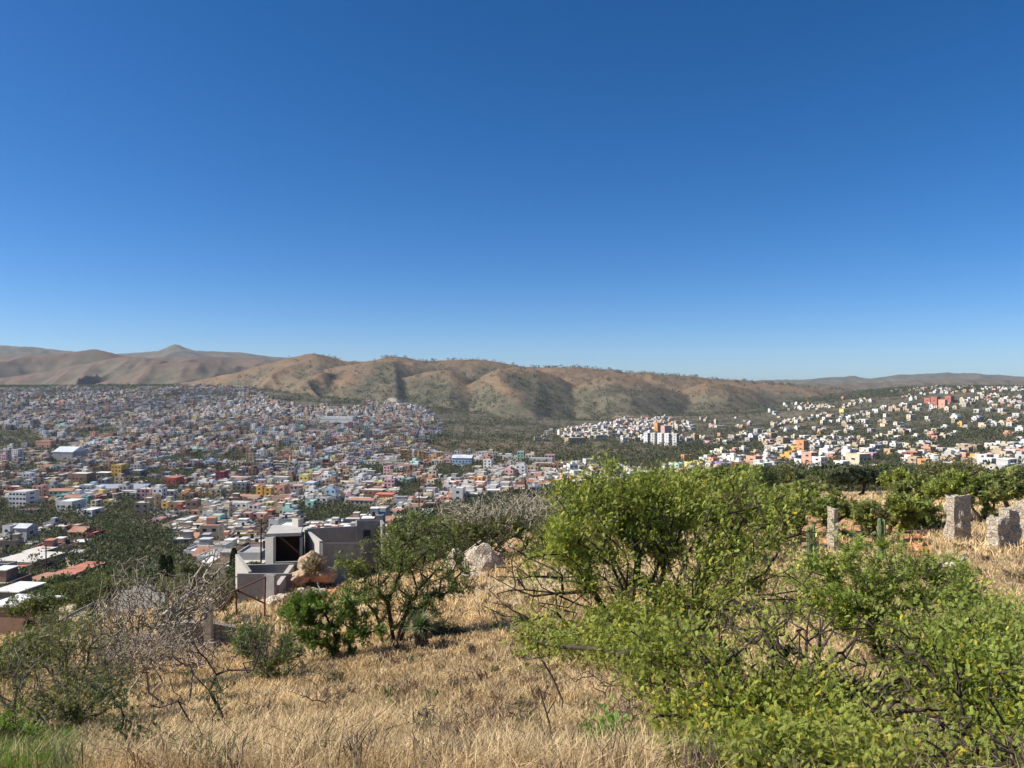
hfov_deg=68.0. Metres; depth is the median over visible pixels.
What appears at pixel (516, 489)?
house
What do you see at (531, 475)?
house
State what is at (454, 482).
house
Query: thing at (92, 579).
broadleaf tree
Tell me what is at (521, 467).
house
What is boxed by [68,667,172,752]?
leafy branch shrub
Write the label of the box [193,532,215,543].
house
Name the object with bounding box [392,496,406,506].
house
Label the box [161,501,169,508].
house
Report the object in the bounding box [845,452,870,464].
house
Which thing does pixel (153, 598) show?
boundary wall
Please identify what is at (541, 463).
house
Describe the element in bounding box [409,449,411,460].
apartment building
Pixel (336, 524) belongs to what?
house
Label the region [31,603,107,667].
hillside bush
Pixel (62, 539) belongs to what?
house
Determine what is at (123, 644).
hillside bush
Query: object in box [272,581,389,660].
green shrub
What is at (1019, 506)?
stone pillar
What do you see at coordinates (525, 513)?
broadleaf tree
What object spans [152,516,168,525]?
house
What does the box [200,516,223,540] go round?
house
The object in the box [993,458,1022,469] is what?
house
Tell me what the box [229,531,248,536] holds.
house
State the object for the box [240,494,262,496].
house
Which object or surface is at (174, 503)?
house
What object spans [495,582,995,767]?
acacia shrub
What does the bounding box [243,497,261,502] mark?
house
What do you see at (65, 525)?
house
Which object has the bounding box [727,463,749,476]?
broadleaf tree
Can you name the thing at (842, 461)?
house
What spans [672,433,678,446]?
apartment tower
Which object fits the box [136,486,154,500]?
house
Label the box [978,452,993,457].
house
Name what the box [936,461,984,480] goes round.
broadleaf tree
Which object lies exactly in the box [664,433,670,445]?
apartment tower
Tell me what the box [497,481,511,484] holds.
house
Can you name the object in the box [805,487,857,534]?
hillside shrub
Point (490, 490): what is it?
house
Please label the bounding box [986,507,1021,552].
stone pillar
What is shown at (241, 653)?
hillside bush
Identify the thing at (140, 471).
house
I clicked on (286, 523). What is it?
house
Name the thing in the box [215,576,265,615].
iron gate frame
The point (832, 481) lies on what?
broadleaf tree
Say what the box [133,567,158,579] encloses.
broadleaf tree
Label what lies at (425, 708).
dry weed
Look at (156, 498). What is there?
house
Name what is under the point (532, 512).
bare shrub
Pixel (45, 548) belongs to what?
utility pole
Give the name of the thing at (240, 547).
house
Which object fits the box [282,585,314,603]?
hillside bush
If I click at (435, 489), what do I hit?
house
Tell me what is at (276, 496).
house
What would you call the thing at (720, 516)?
hillside shrub
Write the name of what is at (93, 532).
house
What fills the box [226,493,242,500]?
house
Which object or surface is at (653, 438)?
apartment tower
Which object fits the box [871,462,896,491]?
broadleaf tree
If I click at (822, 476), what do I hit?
broadleaf tree
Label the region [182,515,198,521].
house
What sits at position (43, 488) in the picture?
house
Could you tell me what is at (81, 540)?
house
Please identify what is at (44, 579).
broadleaf tree
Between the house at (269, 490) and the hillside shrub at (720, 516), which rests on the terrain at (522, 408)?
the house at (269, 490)
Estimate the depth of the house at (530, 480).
464.57 m
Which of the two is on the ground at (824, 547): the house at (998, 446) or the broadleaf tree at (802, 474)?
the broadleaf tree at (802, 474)
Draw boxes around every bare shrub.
[73,625,224,710]
[81,539,233,690]
[438,489,576,555]
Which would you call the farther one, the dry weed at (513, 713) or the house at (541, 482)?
the house at (541, 482)
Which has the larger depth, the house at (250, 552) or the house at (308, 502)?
the house at (308, 502)
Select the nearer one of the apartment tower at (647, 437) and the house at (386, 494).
the house at (386, 494)
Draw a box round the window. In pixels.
[364,530,370,537]
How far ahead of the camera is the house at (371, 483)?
618.39 m
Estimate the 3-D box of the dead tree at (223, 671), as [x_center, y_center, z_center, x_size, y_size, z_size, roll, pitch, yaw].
[-5.519,5.441,14.009,2.194,1.837,1.287,0,0,0]
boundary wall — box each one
[59,604,115,621]
[117,585,166,610]
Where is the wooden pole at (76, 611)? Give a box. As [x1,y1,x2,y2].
[56,602,94,622]
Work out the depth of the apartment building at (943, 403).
1483.19 m
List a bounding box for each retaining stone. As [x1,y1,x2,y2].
[266,595,279,606]
[276,593,286,602]
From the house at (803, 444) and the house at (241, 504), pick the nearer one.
the house at (241, 504)
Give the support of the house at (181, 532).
on the terrain at (522, 408)
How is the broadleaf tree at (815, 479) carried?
on the ground at (824, 547)
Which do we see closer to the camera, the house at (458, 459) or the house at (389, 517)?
the house at (389, 517)
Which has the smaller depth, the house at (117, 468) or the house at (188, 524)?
the house at (188, 524)
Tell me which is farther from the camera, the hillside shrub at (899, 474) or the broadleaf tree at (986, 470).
the broadleaf tree at (986, 470)
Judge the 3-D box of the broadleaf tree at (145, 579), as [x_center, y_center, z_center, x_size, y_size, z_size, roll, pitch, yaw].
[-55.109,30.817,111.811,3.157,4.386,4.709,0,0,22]
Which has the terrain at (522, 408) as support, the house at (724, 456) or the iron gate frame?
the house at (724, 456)
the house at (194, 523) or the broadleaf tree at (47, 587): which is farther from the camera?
the house at (194, 523)
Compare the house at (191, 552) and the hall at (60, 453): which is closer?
the house at (191, 552)
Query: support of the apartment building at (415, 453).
on the terrain at (522, 408)
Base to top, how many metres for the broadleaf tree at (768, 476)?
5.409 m
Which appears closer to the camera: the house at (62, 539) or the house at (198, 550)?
the house at (198, 550)
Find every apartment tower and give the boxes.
[644,432,649,444]
[650,433,656,444]
[657,433,663,445]
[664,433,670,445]
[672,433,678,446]
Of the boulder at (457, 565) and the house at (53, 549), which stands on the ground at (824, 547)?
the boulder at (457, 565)
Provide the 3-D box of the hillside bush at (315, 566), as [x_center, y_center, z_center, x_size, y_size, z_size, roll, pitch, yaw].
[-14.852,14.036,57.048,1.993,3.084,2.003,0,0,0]
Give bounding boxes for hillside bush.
[0,584,72,631]
[0,625,56,709]
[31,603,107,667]
[69,579,119,648]
[92,626,148,663]
[148,597,197,620]
[169,555,210,618]
[203,572,240,623]
[224,615,276,659]
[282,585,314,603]
[301,550,327,587]
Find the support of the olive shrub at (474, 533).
on the ground at (824, 547)
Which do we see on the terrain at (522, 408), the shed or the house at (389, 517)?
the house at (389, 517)
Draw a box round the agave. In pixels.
[871,534,896,548]
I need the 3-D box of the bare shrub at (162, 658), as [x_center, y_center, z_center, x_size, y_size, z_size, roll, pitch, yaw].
[-9.246,7.417,19.146,3.414,2.314,2.734,0,0,26]
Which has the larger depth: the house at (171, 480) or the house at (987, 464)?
the house at (171, 480)
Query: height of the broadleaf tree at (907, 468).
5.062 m
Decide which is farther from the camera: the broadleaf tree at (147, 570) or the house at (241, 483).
the house at (241, 483)
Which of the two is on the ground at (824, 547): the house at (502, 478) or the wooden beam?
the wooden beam
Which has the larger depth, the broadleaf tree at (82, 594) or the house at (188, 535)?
the house at (188, 535)
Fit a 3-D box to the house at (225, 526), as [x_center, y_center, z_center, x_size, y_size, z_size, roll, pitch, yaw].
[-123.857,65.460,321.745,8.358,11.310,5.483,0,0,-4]
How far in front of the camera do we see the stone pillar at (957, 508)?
42.44 m
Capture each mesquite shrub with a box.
[0,598,144,732]
[0,702,59,747]
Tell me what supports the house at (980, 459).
on the terrain at (522, 408)
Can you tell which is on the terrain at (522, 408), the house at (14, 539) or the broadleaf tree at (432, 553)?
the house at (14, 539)
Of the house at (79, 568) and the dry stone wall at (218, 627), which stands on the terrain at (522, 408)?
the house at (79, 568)
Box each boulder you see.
[444,548,463,573]
[464,543,504,571]
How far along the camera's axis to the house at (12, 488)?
582.63 m
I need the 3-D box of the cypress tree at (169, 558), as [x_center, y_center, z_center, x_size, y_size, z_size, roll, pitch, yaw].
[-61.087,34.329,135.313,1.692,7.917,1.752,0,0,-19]
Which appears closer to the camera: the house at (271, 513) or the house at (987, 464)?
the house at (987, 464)
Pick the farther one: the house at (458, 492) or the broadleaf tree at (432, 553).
the house at (458, 492)
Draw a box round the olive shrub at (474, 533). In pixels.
[451,514,553,560]
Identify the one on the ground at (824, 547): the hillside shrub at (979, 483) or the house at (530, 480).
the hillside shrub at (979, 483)
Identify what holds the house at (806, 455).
on the terrain at (522, 408)
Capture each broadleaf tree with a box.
[0,581,18,587]
[38,577,58,585]
[44,584,58,594]
[46,573,73,584]
[50,580,85,604]
[69,581,91,601]
[75,589,93,600]
[78,572,106,582]
[79,575,98,585]
[84,576,109,587]
[86,575,108,583]
[90,577,119,598]
[102,566,116,574]
[109,578,137,589]
[115,572,135,580]
[124,577,152,589]
[132,572,162,589]
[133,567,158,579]
[155,582,172,598]
[157,576,173,585]
[167,584,183,598]
[202,568,216,590]
[224,563,234,585]
[246,561,263,563]
[405,543,426,553]
[413,550,432,565]
[427,548,449,560]
[429,531,467,556]
[443,520,480,550]
[517,512,533,533]
[558,491,571,503]
[684,470,714,490]
[709,466,729,480]
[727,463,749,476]
[748,464,778,487]
[756,476,781,487]
[769,463,801,484]
[792,469,816,484]
[804,475,822,485]
[809,465,823,483]
[819,469,832,490]
[824,471,843,489]
[831,468,843,491]
[834,464,862,491]
[846,483,867,491]
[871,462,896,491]
[887,464,918,484]
[913,460,957,480]
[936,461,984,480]
[955,462,984,474]
[972,466,989,477]
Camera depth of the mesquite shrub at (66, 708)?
14.92 m
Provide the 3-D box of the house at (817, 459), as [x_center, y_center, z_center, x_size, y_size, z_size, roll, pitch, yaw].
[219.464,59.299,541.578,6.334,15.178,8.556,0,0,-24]
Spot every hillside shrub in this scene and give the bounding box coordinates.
[669,497,739,569]
[715,486,764,535]
[726,482,780,512]
[747,493,803,552]
[769,488,827,535]
[772,479,829,497]
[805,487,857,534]
[849,496,896,541]
[876,466,912,494]
[880,485,931,533]
[886,471,943,502]
[897,495,945,530]
[921,467,979,515]
[958,471,999,521]
[984,464,1023,507]
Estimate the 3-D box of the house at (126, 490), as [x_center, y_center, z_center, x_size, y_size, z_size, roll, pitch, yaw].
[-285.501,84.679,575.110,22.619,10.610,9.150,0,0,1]
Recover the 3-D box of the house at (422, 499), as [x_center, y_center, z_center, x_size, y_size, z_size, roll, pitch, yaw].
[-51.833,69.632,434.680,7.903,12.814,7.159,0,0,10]
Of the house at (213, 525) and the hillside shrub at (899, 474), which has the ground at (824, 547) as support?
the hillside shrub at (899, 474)
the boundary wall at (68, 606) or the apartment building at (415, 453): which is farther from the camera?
the apartment building at (415, 453)
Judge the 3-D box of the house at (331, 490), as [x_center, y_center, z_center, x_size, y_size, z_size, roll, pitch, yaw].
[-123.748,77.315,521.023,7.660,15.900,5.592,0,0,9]
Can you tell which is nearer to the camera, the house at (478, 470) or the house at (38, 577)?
the house at (38, 577)
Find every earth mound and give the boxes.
[290,570,309,586]
[297,550,322,582]
[309,566,337,583]
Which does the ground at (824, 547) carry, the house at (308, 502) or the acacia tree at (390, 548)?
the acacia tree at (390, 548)
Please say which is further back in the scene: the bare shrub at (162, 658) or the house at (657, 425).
the house at (657, 425)
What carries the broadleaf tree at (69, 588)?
on the ground at (824, 547)
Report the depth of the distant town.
1070.48 m
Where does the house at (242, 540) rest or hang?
on the terrain at (522, 408)
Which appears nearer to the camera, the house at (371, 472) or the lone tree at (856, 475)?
the lone tree at (856, 475)
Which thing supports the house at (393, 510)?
on the terrain at (522, 408)
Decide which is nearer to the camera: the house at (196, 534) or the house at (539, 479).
the house at (196, 534)
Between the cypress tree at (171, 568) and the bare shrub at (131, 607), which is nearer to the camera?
the bare shrub at (131, 607)
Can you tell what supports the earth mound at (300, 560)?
on the ground at (824, 547)
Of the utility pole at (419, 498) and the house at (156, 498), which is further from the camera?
the house at (156, 498)
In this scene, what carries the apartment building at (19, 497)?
on the terrain at (522, 408)
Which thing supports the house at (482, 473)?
on the terrain at (522, 408)
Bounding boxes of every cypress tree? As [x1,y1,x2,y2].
[157,554,168,576]
[165,555,172,595]
[169,564,175,594]
[229,547,236,588]
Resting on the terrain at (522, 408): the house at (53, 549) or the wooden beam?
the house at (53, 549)
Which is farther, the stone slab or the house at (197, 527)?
the house at (197, 527)
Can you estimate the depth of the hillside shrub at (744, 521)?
47.87 m
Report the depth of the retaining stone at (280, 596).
51.14 m
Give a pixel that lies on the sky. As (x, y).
(755, 190)
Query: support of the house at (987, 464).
on the terrain at (522, 408)
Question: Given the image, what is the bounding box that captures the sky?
[0,0,1023,380]
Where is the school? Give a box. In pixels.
[320,416,355,422]
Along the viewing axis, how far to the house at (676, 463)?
656.62 m
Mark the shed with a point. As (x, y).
(10, 625)
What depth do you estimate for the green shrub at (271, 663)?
23.77 m
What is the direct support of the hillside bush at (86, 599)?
on the ground at (824, 547)
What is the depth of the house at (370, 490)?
535.67 m
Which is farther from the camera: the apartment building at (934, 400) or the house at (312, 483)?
the apartment building at (934, 400)
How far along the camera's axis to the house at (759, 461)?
538.54 m
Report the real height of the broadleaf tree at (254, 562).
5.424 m
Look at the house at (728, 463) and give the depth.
597.21 m
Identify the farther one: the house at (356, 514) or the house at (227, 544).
the house at (356, 514)
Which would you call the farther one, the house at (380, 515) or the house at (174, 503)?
the house at (174, 503)
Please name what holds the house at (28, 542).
on the terrain at (522, 408)
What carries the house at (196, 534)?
on the terrain at (522, 408)
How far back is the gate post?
35.35 m
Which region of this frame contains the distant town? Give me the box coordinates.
[0,383,1023,565]
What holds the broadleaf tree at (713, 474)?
on the ground at (824, 547)
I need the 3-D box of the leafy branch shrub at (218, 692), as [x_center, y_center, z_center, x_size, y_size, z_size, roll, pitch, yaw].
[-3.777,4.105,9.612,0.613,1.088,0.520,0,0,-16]
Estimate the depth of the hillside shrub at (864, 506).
44.43 m
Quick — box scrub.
[0,353,1023,602]
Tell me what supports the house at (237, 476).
on the terrain at (522, 408)
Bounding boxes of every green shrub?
[221,606,307,680]
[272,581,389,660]
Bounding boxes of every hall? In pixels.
[53,446,86,461]
[98,484,153,488]
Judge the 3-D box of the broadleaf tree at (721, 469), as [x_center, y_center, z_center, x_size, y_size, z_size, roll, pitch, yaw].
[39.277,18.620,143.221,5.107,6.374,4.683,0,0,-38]
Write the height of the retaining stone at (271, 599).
0.803 m
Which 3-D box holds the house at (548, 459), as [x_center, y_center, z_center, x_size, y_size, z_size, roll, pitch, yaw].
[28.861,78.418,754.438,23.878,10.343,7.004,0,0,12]
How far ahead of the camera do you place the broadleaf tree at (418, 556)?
115.33 m
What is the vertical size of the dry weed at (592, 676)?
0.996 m
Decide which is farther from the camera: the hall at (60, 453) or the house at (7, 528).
the hall at (60, 453)
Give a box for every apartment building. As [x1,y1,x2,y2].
[9,489,39,508]
[401,449,406,460]
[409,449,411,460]
[414,450,417,459]
[924,398,930,403]
[931,397,940,405]
[938,399,947,408]
[945,396,953,402]
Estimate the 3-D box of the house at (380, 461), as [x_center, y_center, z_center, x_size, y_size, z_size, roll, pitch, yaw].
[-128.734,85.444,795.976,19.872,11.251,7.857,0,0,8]
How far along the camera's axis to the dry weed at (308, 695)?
15.21 m
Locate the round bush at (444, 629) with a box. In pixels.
[429,616,470,637]
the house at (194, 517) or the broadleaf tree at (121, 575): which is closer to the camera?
the broadleaf tree at (121, 575)
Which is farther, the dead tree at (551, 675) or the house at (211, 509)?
the house at (211, 509)
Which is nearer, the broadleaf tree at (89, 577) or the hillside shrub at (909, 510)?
the hillside shrub at (909, 510)
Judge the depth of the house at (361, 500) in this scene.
473.98 m
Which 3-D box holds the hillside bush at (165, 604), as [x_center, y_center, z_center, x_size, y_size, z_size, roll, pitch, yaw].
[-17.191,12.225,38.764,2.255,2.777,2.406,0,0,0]
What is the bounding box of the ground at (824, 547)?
[0,491,1023,767]
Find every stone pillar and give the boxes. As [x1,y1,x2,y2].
[827,506,839,548]
[943,494,971,542]
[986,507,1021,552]
[1014,501,1023,538]
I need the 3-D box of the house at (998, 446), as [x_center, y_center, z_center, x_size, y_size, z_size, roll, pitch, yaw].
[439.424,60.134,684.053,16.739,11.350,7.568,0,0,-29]
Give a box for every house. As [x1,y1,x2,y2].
[0,533,23,551]
[0,551,64,571]
[0,565,31,586]
[0,581,46,599]
[2,523,18,537]
[7,484,24,490]
[14,523,38,540]
[17,564,32,571]
[21,546,57,551]
[24,541,41,547]
[31,538,64,550]
[32,483,47,495]
[32,572,75,581]
[36,440,55,447]
[38,528,64,537]
[49,488,76,495]
[49,522,73,532]
[54,561,106,578]
[56,498,85,514]
[57,536,78,548]
[63,494,87,498]
[65,548,90,559]
[67,526,95,539]
[68,472,95,483]
[70,538,92,545]
[76,507,104,519]
[81,495,93,503]
[86,530,103,540]
[90,499,102,506]
[96,471,110,476]
[111,463,128,476]
[121,489,135,493]
[124,469,147,476]
[134,497,153,518]
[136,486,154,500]
[146,494,159,508]
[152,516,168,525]
[161,475,185,480]
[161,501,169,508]
[162,518,189,530]
[163,476,183,487]
[168,514,179,521]
[169,500,184,508]
[171,529,190,536]
[173,530,194,551]
[179,521,204,526]
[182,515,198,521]
[182,521,195,528]
[183,545,213,557]
[185,499,200,508]
[185,524,199,531]
[187,537,215,548]
[192,546,213,562]
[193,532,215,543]
[194,532,199,539]
[194,555,219,567]
[196,541,231,560]
[198,506,208,515]
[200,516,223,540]
[202,505,216,515]
[207,513,224,519]
[208,549,232,578]
[212,508,226,517]
[217,501,234,517]
[220,481,251,486]
[220,558,264,580]
[221,499,251,507]
[224,524,231,533]
[224,538,240,546]
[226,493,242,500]
[228,512,244,517]
[228,518,257,526]
[229,476,247,477]
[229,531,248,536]
[229,535,249,538]
[232,479,249,492]
[234,532,256,535]
[236,542,262,551]
[237,540,264,559]
[238,537,249,543]
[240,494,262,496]
[242,522,256,529]
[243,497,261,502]
[247,534,262,541]
[252,511,266,521]
[256,485,265,495]
[262,501,275,506]
[263,509,278,528]
[264,486,274,495]
[265,519,384,593]
[267,495,287,501]
[268,475,291,482]
[269,517,280,526]
[271,502,285,513]
[273,483,289,494]
[278,515,300,524]
[279,522,291,524]
[282,503,297,513]
[290,487,300,494]
[299,473,311,481]
[303,481,317,487]
[303,524,319,527]
[305,499,317,510]
[321,521,339,526]
[325,484,338,497]
[325,516,343,522]
[330,517,342,523]
[340,478,352,483]
[343,517,359,522]
[349,512,359,516]
[350,497,376,508]
[354,481,380,486]
[359,486,386,496]
[359,512,375,519]
[361,470,382,475]
[366,507,384,523]
[370,486,385,487]
[372,492,397,497]
[376,505,389,515]
[379,460,399,466]
[384,475,397,487]
[385,516,397,523]
[390,508,404,514]
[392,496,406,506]
[413,494,429,502]
[420,490,433,496]
[423,487,437,492]
[444,480,457,485]
[447,473,463,479]
[452,455,473,467]
[452,486,465,504]
[465,492,481,503]
[474,469,498,472]
[476,471,490,480]
[486,488,499,493]
[487,483,498,487]
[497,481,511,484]
[500,476,510,480]
[511,487,523,494]
[515,462,526,473]
[526,473,534,478]
[527,476,537,485]
[529,457,552,461]
[533,462,553,466]
[535,475,553,482]
[539,481,558,486]
[545,470,558,475]
[564,437,585,443]
[613,420,621,424]
[654,422,661,431]
[661,425,669,432]
[674,462,683,467]
[715,462,730,466]
[720,453,729,458]
[746,455,762,462]
[753,459,771,465]
[776,437,789,443]
[794,458,800,464]
[797,440,808,450]
[801,451,818,464]
[812,456,827,464]
[833,460,848,466]
[839,409,848,412]
[841,446,858,459]
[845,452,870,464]
[903,451,918,455]
[917,458,930,464]
[977,457,995,464]
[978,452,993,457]
[982,462,992,468]
[990,444,1008,451]
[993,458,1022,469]
[996,457,1016,463]
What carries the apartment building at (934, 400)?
on the terrain at (522, 408)
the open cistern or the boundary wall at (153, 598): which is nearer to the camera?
the open cistern
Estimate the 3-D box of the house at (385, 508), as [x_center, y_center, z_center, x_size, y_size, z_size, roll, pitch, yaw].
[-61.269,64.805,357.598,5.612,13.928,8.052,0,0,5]
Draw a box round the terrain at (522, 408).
[0,390,1023,604]
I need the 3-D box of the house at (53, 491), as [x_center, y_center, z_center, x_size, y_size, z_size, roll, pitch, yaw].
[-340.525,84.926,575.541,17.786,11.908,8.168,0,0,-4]
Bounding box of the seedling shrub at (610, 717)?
[572,693,641,747]
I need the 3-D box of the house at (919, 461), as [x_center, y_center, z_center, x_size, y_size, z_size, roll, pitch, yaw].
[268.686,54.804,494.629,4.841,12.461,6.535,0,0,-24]
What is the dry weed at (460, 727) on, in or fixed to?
on the ground at (824, 547)
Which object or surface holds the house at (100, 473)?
on the terrain at (522, 408)
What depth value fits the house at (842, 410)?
1667.87 m
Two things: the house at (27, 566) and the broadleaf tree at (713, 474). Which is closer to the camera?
the broadleaf tree at (713, 474)
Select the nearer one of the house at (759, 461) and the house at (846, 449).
the house at (759, 461)
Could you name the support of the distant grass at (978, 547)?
on the ground at (824, 547)
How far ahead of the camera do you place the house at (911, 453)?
608.11 m
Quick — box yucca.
[399,606,439,650]
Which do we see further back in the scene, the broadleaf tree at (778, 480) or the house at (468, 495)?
the house at (468, 495)
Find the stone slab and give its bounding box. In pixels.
[459,572,487,578]
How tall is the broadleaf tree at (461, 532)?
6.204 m
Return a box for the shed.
[0,594,63,634]
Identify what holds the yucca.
on the ground at (824, 547)
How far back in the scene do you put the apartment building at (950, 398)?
1603.26 m
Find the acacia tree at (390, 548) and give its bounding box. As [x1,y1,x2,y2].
[332,507,481,646]
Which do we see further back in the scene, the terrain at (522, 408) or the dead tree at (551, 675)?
the terrain at (522, 408)
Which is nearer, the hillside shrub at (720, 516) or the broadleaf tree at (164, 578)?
the hillside shrub at (720, 516)
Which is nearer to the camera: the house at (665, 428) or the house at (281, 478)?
the house at (281, 478)
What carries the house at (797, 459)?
on the terrain at (522, 408)
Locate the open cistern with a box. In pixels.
[235,554,292,602]
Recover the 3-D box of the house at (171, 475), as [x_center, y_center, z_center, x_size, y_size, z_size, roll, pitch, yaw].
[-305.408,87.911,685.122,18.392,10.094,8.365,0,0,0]
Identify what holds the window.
in the unfinished house at (294, 542)
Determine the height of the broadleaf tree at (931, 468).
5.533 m
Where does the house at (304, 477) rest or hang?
on the terrain at (522, 408)
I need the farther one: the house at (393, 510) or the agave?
the house at (393, 510)
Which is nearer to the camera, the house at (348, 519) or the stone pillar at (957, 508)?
the stone pillar at (957, 508)
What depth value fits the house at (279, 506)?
430.57 m
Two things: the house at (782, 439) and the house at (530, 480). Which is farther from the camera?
the house at (782, 439)
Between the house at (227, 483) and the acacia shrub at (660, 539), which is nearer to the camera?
the acacia shrub at (660, 539)
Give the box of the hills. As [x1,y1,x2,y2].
[0,344,1023,419]
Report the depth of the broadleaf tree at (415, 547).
149.87 m
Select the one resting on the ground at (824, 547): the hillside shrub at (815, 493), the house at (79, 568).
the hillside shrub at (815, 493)
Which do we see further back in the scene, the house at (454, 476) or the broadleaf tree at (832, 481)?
the house at (454, 476)
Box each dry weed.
[293,672,357,708]
[416,704,438,727]
[441,663,488,685]
[453,717,474,741]
[498,697,541,725]
[563,659,630,701]
[618,685,662,734]
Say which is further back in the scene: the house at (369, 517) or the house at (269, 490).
the house at (269, 490)
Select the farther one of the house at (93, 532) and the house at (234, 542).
the house at (93, 532)
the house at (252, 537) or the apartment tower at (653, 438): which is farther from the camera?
the apartment tower at (653, 438)
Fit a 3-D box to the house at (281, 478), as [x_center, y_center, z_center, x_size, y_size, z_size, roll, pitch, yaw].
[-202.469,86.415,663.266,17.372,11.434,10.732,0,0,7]
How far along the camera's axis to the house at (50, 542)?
271.49 m
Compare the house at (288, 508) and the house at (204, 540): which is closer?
the house at (204, 540)
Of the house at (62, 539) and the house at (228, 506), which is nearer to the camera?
the house at (62, 539)
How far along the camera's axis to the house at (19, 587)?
113.81 m
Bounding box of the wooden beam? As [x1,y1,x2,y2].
[161,592,191,617]
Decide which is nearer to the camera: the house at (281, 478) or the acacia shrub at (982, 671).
the acacia shrub at (982, 671)
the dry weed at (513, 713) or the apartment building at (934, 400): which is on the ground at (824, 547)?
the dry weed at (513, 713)
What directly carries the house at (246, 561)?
on the terrain at (522, 408)
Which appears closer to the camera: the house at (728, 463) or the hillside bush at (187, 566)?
the hillside bush at (187, 566)
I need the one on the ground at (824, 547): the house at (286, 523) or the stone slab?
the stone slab
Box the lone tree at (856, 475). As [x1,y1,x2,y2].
[826,465,892,495]
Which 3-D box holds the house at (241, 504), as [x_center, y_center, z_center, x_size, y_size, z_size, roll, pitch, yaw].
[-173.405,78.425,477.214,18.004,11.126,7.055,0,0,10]
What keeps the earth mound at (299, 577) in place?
on the ground at (824, 547)
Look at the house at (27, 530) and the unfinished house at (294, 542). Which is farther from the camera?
the house at (27, 530)
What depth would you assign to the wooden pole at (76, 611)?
31.78 m
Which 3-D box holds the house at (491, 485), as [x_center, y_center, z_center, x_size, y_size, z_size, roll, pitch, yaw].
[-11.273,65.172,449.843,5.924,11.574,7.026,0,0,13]
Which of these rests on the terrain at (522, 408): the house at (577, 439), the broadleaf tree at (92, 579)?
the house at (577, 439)
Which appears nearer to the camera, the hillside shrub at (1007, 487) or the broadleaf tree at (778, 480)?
the hillside shrub at (1007, 487)
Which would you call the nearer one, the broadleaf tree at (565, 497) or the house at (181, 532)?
the broadleaf tree at (565, 497)
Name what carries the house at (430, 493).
on the terrain at (522, 408)
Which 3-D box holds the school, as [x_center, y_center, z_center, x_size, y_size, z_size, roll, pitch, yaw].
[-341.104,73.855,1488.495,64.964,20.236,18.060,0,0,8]
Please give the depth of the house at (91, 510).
439.34 m
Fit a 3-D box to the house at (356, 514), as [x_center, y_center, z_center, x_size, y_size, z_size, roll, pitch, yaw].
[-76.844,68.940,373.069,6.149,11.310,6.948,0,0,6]
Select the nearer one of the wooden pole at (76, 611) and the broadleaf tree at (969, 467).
the wooden pole at (76, 611)
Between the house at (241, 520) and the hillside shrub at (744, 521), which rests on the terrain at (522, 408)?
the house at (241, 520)
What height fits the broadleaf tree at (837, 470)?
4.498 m
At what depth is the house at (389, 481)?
614.54 m
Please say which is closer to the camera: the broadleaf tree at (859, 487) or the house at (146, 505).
the broadleaf tree at (859, 487)
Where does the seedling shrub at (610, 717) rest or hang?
on the ground at (824, 547)
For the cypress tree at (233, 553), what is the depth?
123.69 m
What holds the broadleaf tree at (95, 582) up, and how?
on the ground at (824, 547)
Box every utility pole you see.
[41,545,50,572]
[255,519,266,562]
[418,478,419,537]
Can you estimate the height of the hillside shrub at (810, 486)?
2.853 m
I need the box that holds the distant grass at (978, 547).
[0,490,1023,683]
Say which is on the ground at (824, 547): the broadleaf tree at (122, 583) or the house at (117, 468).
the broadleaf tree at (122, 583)
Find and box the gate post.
[204,598,212,647]
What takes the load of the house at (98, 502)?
on the terrain at (522, 408)
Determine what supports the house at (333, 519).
on the terrain at (522, 408)
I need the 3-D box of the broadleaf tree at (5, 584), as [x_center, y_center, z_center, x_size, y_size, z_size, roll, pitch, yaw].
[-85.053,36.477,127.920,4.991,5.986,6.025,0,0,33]
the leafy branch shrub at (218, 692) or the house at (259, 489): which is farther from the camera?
the house at (259, 489)
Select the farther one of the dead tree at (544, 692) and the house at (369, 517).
the house at (369, 517)
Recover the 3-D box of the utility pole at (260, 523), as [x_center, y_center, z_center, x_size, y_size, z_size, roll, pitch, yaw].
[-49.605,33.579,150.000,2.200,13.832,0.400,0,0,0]
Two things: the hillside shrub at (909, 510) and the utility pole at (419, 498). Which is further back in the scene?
the utility pole at (419, 498)
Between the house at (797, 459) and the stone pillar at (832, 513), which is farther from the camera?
the house at (797, 459)
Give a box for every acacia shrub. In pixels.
[482,444,834,703]
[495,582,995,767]
[753,513,1023,660]
[853,571,1023,767]
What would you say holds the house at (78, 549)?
on the terrain at (522, 408)
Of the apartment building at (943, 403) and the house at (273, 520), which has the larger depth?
the apartment building at (943, 403)
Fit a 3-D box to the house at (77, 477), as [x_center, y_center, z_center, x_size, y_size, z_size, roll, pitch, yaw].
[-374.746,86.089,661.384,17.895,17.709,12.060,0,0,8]
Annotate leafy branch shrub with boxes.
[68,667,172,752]
[188,665,236,729]
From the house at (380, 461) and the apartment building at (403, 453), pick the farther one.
the apartment building at (403, 453)
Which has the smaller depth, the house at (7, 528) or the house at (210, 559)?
the house at (210, 559)
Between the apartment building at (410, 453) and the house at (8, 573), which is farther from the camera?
the apartment building at (410, 453)
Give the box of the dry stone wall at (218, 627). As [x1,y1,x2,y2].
[158,619,236,648]
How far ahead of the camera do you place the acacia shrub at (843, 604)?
17.37 m
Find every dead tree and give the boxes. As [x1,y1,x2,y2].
[144,631,267,726]
[525,624,582,714]
[532,684,555,728]
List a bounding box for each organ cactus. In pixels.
[806,524,818,575]
[877,518,885,560]
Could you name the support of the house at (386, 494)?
on the terrain at (522, 408)

